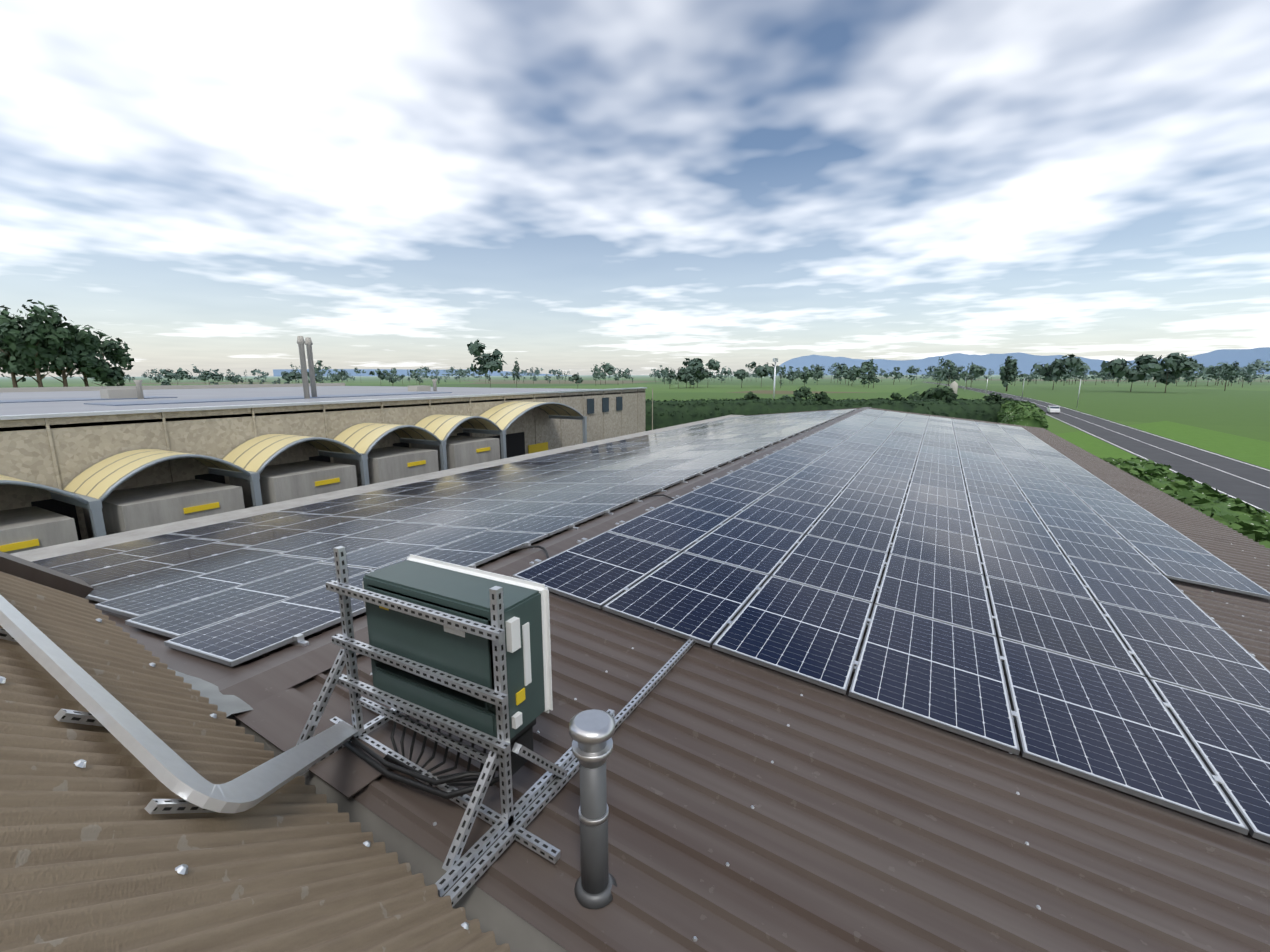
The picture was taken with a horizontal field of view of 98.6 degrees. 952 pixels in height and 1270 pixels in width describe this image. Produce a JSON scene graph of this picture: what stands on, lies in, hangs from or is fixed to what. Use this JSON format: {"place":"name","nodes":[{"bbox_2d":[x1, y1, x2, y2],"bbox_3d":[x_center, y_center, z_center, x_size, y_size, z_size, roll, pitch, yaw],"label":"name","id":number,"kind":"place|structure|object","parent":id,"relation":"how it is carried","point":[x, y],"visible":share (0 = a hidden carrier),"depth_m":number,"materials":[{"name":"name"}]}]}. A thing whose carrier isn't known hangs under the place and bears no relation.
{"place":"outdoors","nodes":[
{"label":"outdoors","id":0,"kind":"place"},
{"bbox_2d":[0,551,93,597],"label":"ridge cap","id":1,"kind":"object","parent":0,"point":[32,571],"depth_m":3.00,"materials":[{"name":"metal"}]},
{"bbox_2d":[0,571,509,951],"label":"corrugated roof","id":2,"kind":"structure","parent":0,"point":[94,853],"depth_m":1.63,"materials":[{"name":"beige metal"}]},
{"bbox_2d":[0,628,214,813],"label":"cable tray brackets","id":3,"kind":"object","parent":2,"relation":"on","point":[164,806],"visible":0.54,"depth_m":1.70,"materials":[{"name":"silver metal"}]},
{"bbox_2d":[0,595,358,812],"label":"duct","id":4,"kind":"object","parent":2,"relation":"attached to","point":[159,759],"visible":1,"depth_m":1.88,"materials":[{"name":"grey metal"}]},
{"bbox_2d":[0,618,468,929],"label":"roof screws","id":5,"kind":"object","parent":2,"relation":"on","point":[179,869],"visible":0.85,"depth_m":1.60,"materials":[{"name":"metal"}]},
{"bbox_2d":[226,714,568,951],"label":"valley gutter","id":6,"kind":"object","parent":2,"relation":"on","point":[512,929],"visible":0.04,"depth_m":2.56,"materials":[{"name":"metal"}]},
{"bbox_2d":[225,362,419,383],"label":"tree foliage","id":7,"kind":"object","parent":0,"point":[287,376],"visible":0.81,"depth_m":429.05,"materials":[{"name":"green plant"}]},
{"bbox_2d":[0,374,1269,441],"bbox_3d":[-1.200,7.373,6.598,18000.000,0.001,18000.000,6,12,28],"label":"ground","id":8,"kind":"structure","parent":0,"point":[1236,408],"depth_m":296.61,"materials":[{"name":"green plant"}]},
{"bbox_2d":[0,351,11,378],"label":"tree","id":9,"kind":"object","parent":8,"relation":"on","point":[3,366],"visible":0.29,"depth_m":128.07,"materials":[{"name":"green plant"}]},
{"bbox_2d":[0,305,35,387],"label":"tree","id":10,"kind":"object","parent":8,"relation":"on","point":[16,365],"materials":[{"name":"green plant"}]},
{"bbox_2d":[0,299,64,386],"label":"tree","id":11,"kind":"object","parent":8,"relation":"on","point":[26,348],"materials":[{"name":"green plant"}]},
{"bbox_2d":[21,305,81,386],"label":"tree","id":12,"kind":"object","parent":8,"relation":"on","point":[66,335],"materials":[{"name":"green plant"}]},
{"bbox_2d":[55,325,107,386],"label":"tree","id":13,"kind":"object","parent":8,"relation":"on","point":[88,345],"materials":[{"name":"green plant"}]},
{"bbox_2d":[76,336,133,385],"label":"tree","id":14,"kind":"object","parent":8,"relation":"on","point":[106,373],"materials":[{"name":"green plant"}]},
{"bbox_2d":[0,388,652,539],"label":"grey building walls","id":15,"kind":"structure","parent":8,"relation":"on","point":[60,453],"depth_m":17.86,"materials":[{"name":"beige concrete"}]},
{"bbox_2d":[31,432,524,540],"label":"dock doorways","id":16,"kind":"object","parent":15,"relation":"attached to","point":[515,444],"visible":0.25,"depth_m":17.99,"materials":[{"name":"black"}]},
{"bbox_2d":[0,386,591,415],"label":"flat roof","id":17,"kind":"structure","parent":15,"relation":"on","point":[65,406],"depth_m":32.20,"materials":[{"name":"grey concrete"}]},
{"bbox_2d":[0,336,436,398],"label":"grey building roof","id":18,"kind":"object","parent":17,"relation":"on","point":[112,392],"visible":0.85,"depth_m":39.65,"materials":[{"name":"grey metal"}]},
{"bbox_2d":[0,392,451,405],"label":"grey skylights","id":19,"kind":"object","parent":17,"relation":"on","point":[191,400],"visible":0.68,"depth_m":26.16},
{"bbox_2d":[0,387,646,419],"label":"grey building coping","id":20,"kind":"object","parent":15,"relation":"on","point":[32,416],"visible":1,"depth_m":18.36,"materials":[{"name":"grey metal"}]},
{"bbox_2d":[540,396,622,451],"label":"windows","id":21,"kind":"structure","parent":15,"relation":"in","point":[605,405],"depth_m":38.25,"materials":[{"name":"black glass"}]},
{"bbox_2d":[118,374,678,383],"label":"tree trunks","id":22,"kind":"object","parent":8,"relation":"on","point":[360,377],"visible":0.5,"depth_m":727.32,"materials":[{"name":"brown plant"}]},
{"bbox_2d":[123,364,677,380],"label":"foliage","id":23,"kind":"object","parent":22,"relation":"attached to","point":[464,373],"visible":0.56,"depth_m":743.93,"materials":[{"name":"green plant"}]},
{"bbox_2d":[467,339,582,387],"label":"trees","id":24,"kind":"object","parent":8,"relation":"on","point":[491,363],"materials":[{"name":"green plant"}]},
{"bbox_2d":[322,375,742,384],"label":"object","id":25,"kind":"object","parent":8,"relation":"on","point":[514,382],"visible":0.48,"depth_m":533.07,"materials":[{"name":"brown plant"}]},
{"bbox_2d":[308,360,776,382],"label":"trees","id":26,"kind":"object","parent":25,"relation":"on","point":[625,375],"visible":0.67,"depth_m":526.07,"materials":[{"name":"green plant"}]},
{"bbox_2d":[666,358,785,387],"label":"trees","id":27,"kind":"object","parent":8,"relation":"on","point":[695,370],"materials":[{"name":"green plant"}]},
{"bbox_2d":[773,358,777,398],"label":"floodlight mast","id":28,"kind":"object","parent":8,"relation":"on","point":[775,360],"visible":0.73,"depth_m":110.27,"materials":[{"name":"metal"}]},
{"bbox_2d":[781,386,813,399],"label":"bush","id":29,"kind":"object","parent":8,"relation":"on","point":[802,391],"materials":[{"name":"green plant"}]},
{"bbox_2d":[645,389,1013,430],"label":"hedge","id":30,"kind":"object","parent":8,"relation":"on","point":[666,413],"visible":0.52,"depth_m":57.05,"materials":[{"name":"green plant"}]},
{"bbox_2d":[797,357,985,387],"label":"trees","id":31,"kind":"object","parent":8,"relation":"on","point":[871,370],"materials":[{"name":"green plant"}]},
{"bbox_2d":[906,385,952,399],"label":"bush","id":32,"kind":"object","parent":8,"relation":"on","point":[936,393],"visible":0.5,"depth_m":87.79,"materials":[{"name":"green plant"}]},
{"bbox_2d":[950,381,957,398],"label":"silo","id":33,"kind":"object","parent":8,"relation":"on","point":[954,385],"visible":0.38,"depth_m":177.06,"materials":[{"name":"white metal"}]},
{"bbox_2d":[711,367,1268,383],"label":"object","id":34,"kind":"object","parent":8,"relation":"on","point":[1060,381],"visible":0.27,"depth_m":558.59,"materials":[{"name":"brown plant"}]},
{"bbox_2d":[703,359,1269,381],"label":"trees","id":35,"kind":"object","parent":34,"relation":"on","point":[1258,365],"visible":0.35,"depth_m":618.98,"materials":[{"name":"green plant"}]},
{"bbox_2d":[999,356,1017,390],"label":"tree","id":36,"kind":"object","parent":8,"relation":"on","point":[1011,365],"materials":[{"name":"green plant"}]},
{"bbox_2d":[792,373,1251,387],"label":"tree trunks","id":37,"kind":"object","parent":8,"relation":"on","point":[1096,379],"visible":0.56,"depth_m":394.56,"materials":[{"name":"brown plant"}]},
{"bbox_2d":[785,355,1260,382],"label":"trees","id":38,"kind":"object","parent":37,"relation":"on","point":[1211,371],"visible":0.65,"depth_m":420.18,"materials":[{"name":"green plant"}]},
{"bbox_2d":[997,398,1048,429],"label":"corner hedge","id":39,"kind":"object","parent":8,"relation":"on","point":[1022,413],"visible":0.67,"depth_m":51.05,"materials":[{"name":"green plant"}]},
{"bbox_2d":[1000,359,1255,380],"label":"horizon trees","id":40,"kind":"object","parent":8,"relation":"on","point":[1108,376],"visible":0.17,"depth_m":544.93,"materials":[{"name":"green plant"}]},
{"bbox_2d":[1031,352,1239,392],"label":"trees","id":41,"kind":"object","parent":8,"relation":"on","point":[1177,363],"materials":[{"name":"green plant"}]},
{"bbox_2d":[1056,421,1269,497],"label":"lawn grass","id":42,"kind":"structure","parent":8,"relation":"on","point":[1250,450],"depth_m":67.91,"materials":[{"name":"green plant"}]},
{"bbox_2d":[1100,457,1269,547],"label":"roadside hedge","id":43,"kind":"object","parent":8,"relation":"on","point":[1249,521],"visible":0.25,"depth_m":17.55,"materials":[{"name":"green plant"}]},
{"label":"tree trunks","id":44,"kind":"object","parent":8,"relation":"on","visible":0},
{"bbox_2d":[156,368,223,384],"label":"tree foliage","id":45,"kind":"object","parent":44,"relation":"on","point":[206,375],"visible":0.92,"depth_m":363.65,"materials":[{"name":"green plant"}]},
{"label":"tree trunks","id":46,"kind":"object","parent":8,"relation":"on","visible":0},
{"bbox_2d":[591,362,666,381],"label":"tree foliage","id":47,"kind":"object","parent":46,"relation":"on","point":[599,373],"visible":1,"depth_m":479.46,"materials":[{"name":"green plant"}]},
{"bbox_2d":[0,0,1269,376],"label":"sky","id":48,"kind":"structure","parent":0,"point":[573,186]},
{"bbox_2d":[85,407,1269,951],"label":"corrugated roof","id":49,"kind":"structure","parent":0,"point":[863,827],"depth_m":2.98,"materials":[{"name":"brown metal"}]},
{"bbox_2d":[167,667,252,716],"bbox_3d":[-3.456,1.404,3.765,2.380,0.258,0.360,6,12,28],"label":"lead flashing","id":50,"kind":"object","parent":49,"relation":"on","point":[230,704],"visible":0.15,"depth_m":3.40,"materials":[{"name":"grey metal"}]},
{"bbox_2d":[233,688,389,798],"bbox_3d":[-1.861,1.512,3.167,1.095,0.117,0.320,6,12,28],"label":"brown cover plate","id":51,"kind":"object","parent":49,"relation":"on","point":[279,720],"visible":0.71,"depth_m":3.16,"materials":[{"name":"metal"}]},
{"bbox_2d":[10,415,743,561],"bbox_3d":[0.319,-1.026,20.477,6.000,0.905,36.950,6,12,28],"label":"concrete eaves beam","id":52,"kind":"structure","parent":49,"relation":"on","point":[77,546],"depth_m":11.53,"materials":[{"name":"grey concrete"}]},
{"bbox_2d":[296,546,695,906],"bbox_3d":[-0.642,0.933,3.653,1.693,1.304,2.780,6,12,28],"label":"metal support frame","id":53,"kind":"object","parent":49,"relation":"on","point":[455,866],"visible":0.88,"depth_m":2.71,"materials":[{"name":"silver metal"}]},
{"bbox_2d":[357,697,498,765],"bbox_3d":[-1.126,1.341,2.891,1.041,0.050,0.030,6,12,28],"label":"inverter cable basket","id":54,"kind":"object","parent":53,"relation":"attached to","point":[454,744],"visible":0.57,"depth_m":2.87,"materials":[{"name":"grey metal"}]},
{"bbox_2d":[363,560,544,738],"bbox_3d":[-0.994,0.897,2.928,1.011,0.676,0.337,6,12,28],"label":"inverter cabinet","id":55,"kind":"object","parent":53,"relation":"attached to","point":[469,657],"visible":0.73,"depth_m":2.77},
{"bbox_2d":[343,710,535,799],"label":"cables","id":56,"kind":"object","parent":55,"relation":"attached to","point":[524,737],"visible":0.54,"depth_m":2.87,"materials":[{"name":"black rubber"}]},
{"bbox_2d":[379,606,524,704],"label":"inverter warning stickers","id":57,"kind":"object","parent":55,"relation":"attached to","point":[520,696],"visible":0.68,"depth_m":2.68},
{"bbox_2d":[362,554,552,728],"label":"inverter front cover handles","id":58,"kind":"object","parent":55,"relation":"attached to","point":[513,639],"visible":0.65,"depth_m":2.81,"materials":[{"name":"white plastic"}]},
{"bbox_2d":[509,494,673,558],"bbox_3d":[-0.385,0.600,7.522,0.681,0.092,3.471,6,12,28],"label":"ridge cable conduit","id":59,"kind":"object","parent":49,"relation":"on","point":[534,546],"visible":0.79,"depth_m":6.25,"materials":[{"name":"grey metal"}]},
{"bbox_2d":[574,762,616,908],"bbox_3d":[-0.182,1.559,2.418,0.200,0.730,0.200,6,12,28],"label":"chimney pipe","id":60,"kind":"object","parent":49,"relation":"on","point":[596,880],"visible":0.92,"depth_m":2.38,"materials":[{"name":"grey metal"}]},
{"bbox_2d":[569,709,614,825],"bbox_3d":[-0.182,1.264,2.364,0.196,0.460,0.196,6,12,28],"label":"chimney cap","id":61,"kind":"object","parent":60,"relation":"on","point":[591,732],"visible":0.92,"depth_m":2.29,"materials":[{"name":"silver metal"}]},
{"bbox_2d":[32,409,1269,842],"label":"solar panels","id":62,"kind":"object","parent":49,"relation":"on","point":[1088,695],"visible":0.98,"depth_m":6.21,"materials":[{"name":"blue glass"}]},
{"bbox_2d":[84,409,1265,783],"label":"clamps","id":63,"kind":"object","parent":49,"relation":"on","point":[300,641],"visible":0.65,"depth_m":7.58,"materials":[{"name":"silver metal"}]},
{"bbox_2d":[313,550,1268,940],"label":"brown roof screws","id":64,"kind":"object","parent":49,"relation":"on","point":[753,806],"visible":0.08,"depth_m":2.95,"materials":[{"name":"metal"}]},
{"bbox_2d":[273,347,1269,375],"bbox_3d":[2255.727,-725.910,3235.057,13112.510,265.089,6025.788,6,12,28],"label":"distant mountains","id":65,"kind":"structure","parent":0,"point":[1027,362],"depth_m":5879.61,"materials":[{"name":"blue stone"}]},
{"bbox_2d":[926,382,1269,512],"bbox_3d":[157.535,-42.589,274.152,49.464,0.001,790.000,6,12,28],"label":"road","id":66,"kind":"structure","parent":0,"point":[1252,493],"depth_m":56.46,"materials":[{"name":"grey asphalt"}]},
{"bbox_2d":[1047,406,1059,411],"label":"car","id":67,"kind":"object","parent":66,"relation":"on","point":[1052,409],"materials":[{"name":"white metal"}]},
{"bbox_2d":[925,382,1269,512],"bbox_3d":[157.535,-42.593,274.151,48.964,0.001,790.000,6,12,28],"label":"road markings","id":68,"kind":"object","parent":66,"relation":"on","point":[1160,448],"visible":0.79,"depth_m":60.84,"materials":[{"name":"white paint"}]},
{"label":"yard pavement","id":69,"kind":"structure","parent":0,"visible":0},
{"bbox_2d":[0,436,499,553],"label":"dock houses","id":70,"kind":"structure","parent":69,"relation":"on","point":[128,509],"depth_m":16.40,"materials":[{"name":"metal"}]},
{"bbox_2d":[0,442,547,551],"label":"yellow signs","id":71,"kind":"object","parent":70,"relation":"attached to","point":[538,447],"visible":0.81,"depth_m":15.53,"materials":[{"name":"yellow plastic"}]},
{"bbox_2d":[0,402,586,537],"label":"arch frames","id":72,"kind":"structure","parent":69,"relation":"on","point":[94,506],"depth_m":17.11,"materials":[{"name":"grey metal"}]},
{"bbox_2d":[0,401,579,498],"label":"arched canopy roofs","id":73,"kind":"structure","parent":72,"relation":"on","point":[98,480],"depth_m":18.50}
]}

